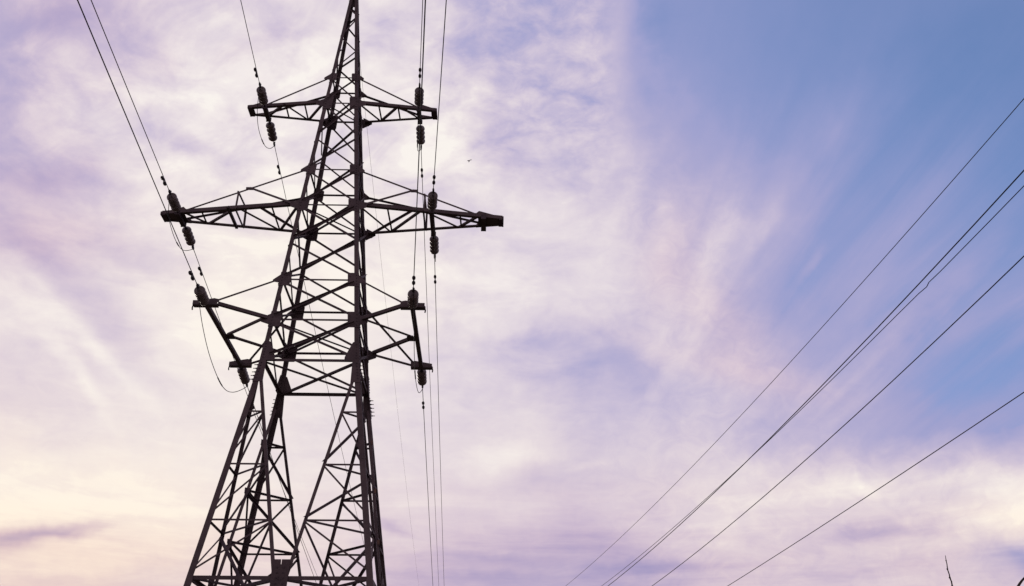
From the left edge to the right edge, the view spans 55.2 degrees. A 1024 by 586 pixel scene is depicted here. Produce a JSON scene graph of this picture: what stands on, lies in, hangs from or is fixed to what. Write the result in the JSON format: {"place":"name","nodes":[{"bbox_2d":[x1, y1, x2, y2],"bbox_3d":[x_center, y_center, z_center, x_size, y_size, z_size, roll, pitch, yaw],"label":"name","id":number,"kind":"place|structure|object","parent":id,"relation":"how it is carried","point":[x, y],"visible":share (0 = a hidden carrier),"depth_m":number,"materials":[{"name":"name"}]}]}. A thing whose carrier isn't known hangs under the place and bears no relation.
{"place":"outdoors","nodes":[
{"label":"outdoors","id":0,"kind":"place"},
{"bbox_2d":[0,0,1023,585],"label":"sky","id":1,"kind":"structure","parent":0,"point":[686,192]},
{"bbox_2d":[566,98,1023,585],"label":"overhead wire","id":2,"kind":"object","parent":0,"point":[830,317],"visible":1,"depth_m":29.11,"materials":[{"name":"metal"}]},
{"bbox_2d":[602,186,1023,585],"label":"overhead wire","id":3,"kind":"object","parent":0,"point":[849,362],"visible":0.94,"depth_m":25.76,"materials":[{"name":"metal"}]},
{"bbox_2d":[608,170,1023,585],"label":"overhead wire","id":4,"kind":"object","parent":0,"point":[850,355],"visible":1,"depth_m":21.72,"materials":[{"name":"metal"}]},
{"bbox_2d":[652,256,1023,585],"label":"overhead wire","id":5,"kind":"object","parent":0,"point":[863,407],"visible":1,"depth_m":24.21,"materials":[{"name":"metal"}]},
{"bbox_2d":[728,392,1023,585],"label":"overhead wire","id":6,"kind":"object","parent":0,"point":[892,479],"visible":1,"depth_m":23.58,"materials":[{"name":"metal"}]},
{"bbox_3d":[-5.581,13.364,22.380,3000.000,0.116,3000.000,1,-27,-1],"label":"ground","id":7,"kind":"structure","parent":0,"visible":0},
{"bbox_2d":[160,0,503,585],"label":"transmission tower","id":8,"kind":"structure","parent":7,"relation":"on","point":[357,354],"depth_m":28.38,"materials":[{"name":"metal"}]},
{"bbox_2d":[167,190,180,212],"bbox_3d":[-10.118,-2.750,29.300,0.294,0.322,1.400,3,-27,-6],"label":"insulator string","id":9,"kind":"object","parent":8,"relation":"attached to","point":[174,203],"visible":0.98,"depth_m":29.20,"materials":[{"name":"ceramic"}]},
{"bbox_2d":[91,0,168,189],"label":"conductor","id":10,"kind":"object","parent":9,"relation":"attached to","point":[127,88],"visible":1,"depth_m":24.13,"materials":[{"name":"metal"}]},
{"bbox_2d":[182,226,195,249],"bbox_3d":[-10.244,-1.772,31.124,0.312,0.362,1.394,1,-27,-1],"label":"insulator string","id":11,"kind":"object","parent":8,"relation":"attached to","point":[187,232],"visible":1,"depth_m":30.92,"materials":[{"name":"ceramic"}]},
{"bbox_2d":[168,194,191,250],"bbox_3d":[-10.271,-1.998,30.076,0.255,0.480,3.110,2,-27,-3],"label":"jumper wire","id":12,"kind":"object","parent":11,"relation":"hanging from","point":[171,228],"visible":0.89,"depth_m":29.89,"materials":[{"name":"metal"}]},
{"bbox_2d":[194,251,316,574],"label":"conductor","id":13,"kind":"object","parent":11,"relation":"attached to","point":[244,387],"visible":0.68,"depth_m":38.78,"materials":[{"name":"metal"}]},
{"bbox_2d":[194,283,208,305],"bbox_3d":[-8.232,0.040,25.974,0.294,0.316,1.400,3,-27,-6],"label":"insulator string","id":14,"kind":"object","parent":8,"relation":"attached to","point":[203,299],"visible":0.99,"depth_m":25.86,"materials":[{"name":"ceramic"}]},
{"bbox_2d":[77,0,196,283],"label":"conductor","id":15,"kind":"object","parent":14,"relation":"attached to","point":[131,129],"visible":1,"depth_m":18.89,"materials":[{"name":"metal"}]},
{"bbox_2d":[188,271,194,280],"bbox_3d":[-8.114,-0.447,24.815,0.089,0.125,0.464,3,-27,-6],"label":"vibration damper","id":16,"kind":"object","parent":15,"relation":"attached to","point":[191,274],"visible":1,"depth_m":24.79,"materials":[{"name":"metal"}]},
{"bbox_2d":[237,367,249,387],"bbox_3d":[-8.446,2.622,30.907,0.312,0.372,1.391,1,-27,-1],"label":"insulator string","id":17,"kind":"object","parent":8,"relation":"attached to","point":[243,375],"visible":1,"depth_m":30.69,"materials":[{"name":"ceramic"}]},
{"bbox_2d":[197,288,246,392],"bbox_3d":[-8.498,1.719,28.242,0.391,0.788,6.606,1,-27,-2],"label":"jumper wire","id":18,"kind":"object","parent":17,"relation":"hanging from","point":[208,350],"visible":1,"depth_m":28.05,"materials":[{"name":"metal"}]},
{"bbox_2d":[248,389,315,581],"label":"conductor","id":19,"kind":"object","parent":17,"relation":"attached to","point":[287,502],"visible":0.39,"depth_m":39.71,"materials":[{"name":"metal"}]},
{"bbox_2d":[256,82,267,106],"bbox_3d":[-7.965,-6.332,31.235,0.294,0.344,1.398,3,-27,-5],"label":"insulator string","id":20,"kind":"object","parent":8,"relation":"attached to","point":[263,99],"visible":0.98,"depth_m":31.14,"materials":[{"name":"ceramic"}]},
{"bbox_2d":[240,0,258,79],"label":"conductor","id":21,"kind":"object","parent":20,"relation":"attached to","point":[248,35],"visible":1,"depth_m":28.41,"materials":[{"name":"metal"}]},
{"bbox_2d":[266,122,276,146],"bbox_3d":[-8.088,-5.393,33.032,0.312,0.364,1.393,1,-27,-1],"label":"insulator string","id":22,"kind":"object","parent":8,"relation":"attached to","point":[271,130],"visible":1,"depth_m":32.84,"materials":[{"name":"ceramic"}]},
{"bbox_2d":[257,87,274,148],"bbox_3d":[-8.117,-5.522,31.957,0.255,0.584,3.070,2,-27,-3],"label":"jumper wire","id":23,"kind":"object","parent":22,"relation":"hanging from","point":[257,121],"visible":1,"depth_m":31.57,"materials":[{"name":"metal"}]},
{"bbox_2d":[275,149,363,542],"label":"conductor","id":24,"kind":"object","parent":22,"relation":"attached to","point":[315,333],"visible":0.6,"depth_m":44.22,"materials":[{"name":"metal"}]},
{"bbox_2d":[354,8,417,575],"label":"earth wire","id":25,"kind":"object","parent":8,"relation":"attached to","point":[384,291],"visible":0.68,"depth_m":49.86,"materials":[{"name":"metal"}]},
{"bbox_2d":[407,287,418,307],"bbox_3d":[-2.634,0.127,26.089,0.294,0.331,1.399,3,-27,-6],"label":"insulator string","id":26,"kind":"object","parent":8,"relation":"attached to","point":[410,299],"visible":0.92,"depth_m":25.88,"materials":[{"name":"ceramic"}]},
{"bbox_2d":[413,0,425,287],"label":"conductor","id":27,"kind":"object","parent":26,"relation":"attached to","point":[420,127],"visible":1,"depth_m":18.43,"materials":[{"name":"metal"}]},
{"bbox_2d":[414,83,423,107],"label":"insulator string","id":28,"kind":"object","parent":8,"relation":"attached to","point":[417,101],"visible":0.83,"depth_m":31.20,"materials":[{"name":"ceramic"}]},
{"bbox_2d":[419,0,422,82],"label":"conductor","id":29,"kind":"object","parent":28,"relation":"attached to","point":[421,37],"visible":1,"depth_m":28.55,"materials":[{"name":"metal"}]},
{"bbox_2d":[416,125,424,150],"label":"insulator string","id":30,"kind":"object","parent":8,"relation":"attached to","point":[422,137],"visible":0.72,"depth_m":33.00,"materials":[{"name":"ceramic"}]},
{"bbox_2d":[417,87,421,150],"bbox_3d":[-3.054,-5.465,32.062,0.132,0.634,3.169,2,-27,-3],"label":"jumper wire","id":31,"kind":"object","parent":30,"relation":"hanging from","point":[418,122],"visible":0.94,"depth_m":31.89,"materials":[{"name":"metal"}]},
{"bbox_2d":[421,151,438,582],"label":"conductor","id":32,"kind":"object","parent":30,"relation":"attached to","point":[428,347],"visible":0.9,"depth_m":44.10,"materials":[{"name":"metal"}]},
{"bbox_2d":[417,369,426,387],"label":"insulator string","id":33,"kind":"object","parent":8,"relation":"attached to","point":[422,377],"visible":0.99,"depth_m":30.81,"materials":[{"name":"ceramic"}]},
{"bbox_2d":[413,292,422,392],"bbox_3d":[-2.793,1.708,28.411,0.182,0.533,6.604,1,-27,-2],"label":"jumper wire","id":34,"kind":"object","parent":33,"relation":"hanging from","point":[414,348],"visible":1,"depth_m":28.51,"materials":[{"name":"metal"}]},
{"bbox_2d":[422,390,432,581],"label":"conductor","id":35,"kind":"object","parent":33,"relation":"attached to","point":[427,487],"visible":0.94,"depth_m":38.49,"materials":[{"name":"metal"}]},
{"bbox_2d":[427,188,437,210],"bbox_3d":[-2.365,-2.783,29.188,0.294,0.330,1.399,3,-27,-5],"label":"insulator string","id":36,"kind":"object","parent":8,"relation":"attached to","point":[430,200],"visible":0.91,"depth_m":29.07,"materials":[{"name":"ceramic"}]},
{"bbox_2d":[433,0,446,187],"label":"conductor","id":37,"kind":"object","parent":36,"relation":"attached to","point":[440,85],"visible":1,"depth_m":23.84,"materials":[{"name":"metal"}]},
{"bbox_2d":[429,236,438,258],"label":"insulator string","id":38,"kind":"object","parent":8,"relation":"attached to","point":[434,245],"visible":0.91,"depth_m":31.38,"materials":[{"name":"ceramic"}]},
{"bbox_2d":[433,195,435,261],"bbox_3d":[-2.382,-1.804,30.228,0.067,0.624,3.769,1,-27,-3],"label":"jumper wire","id":39,"kind":"object","parent":38,"relation":"hanging from","point":[434,227],"visible":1,"depth_m":29.65,"materials":[{"name":"metal"}]},
{"bbox_2d":[434,259,443,571],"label":"conductor","id":40,"kind":"object","parent":38,"relation":"attached to","point":[438,407],"visible":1,"depth_m":40.60,"materials":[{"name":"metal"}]},
{"bbox_2d":[945,555,952,585],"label":"bare shrub","id":41,"kind":"object","parent":7,"relation":"on","point":[948,572],"visible":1,"depth_m":7.25,"materials":[{"name":"black plant"}]}
]}

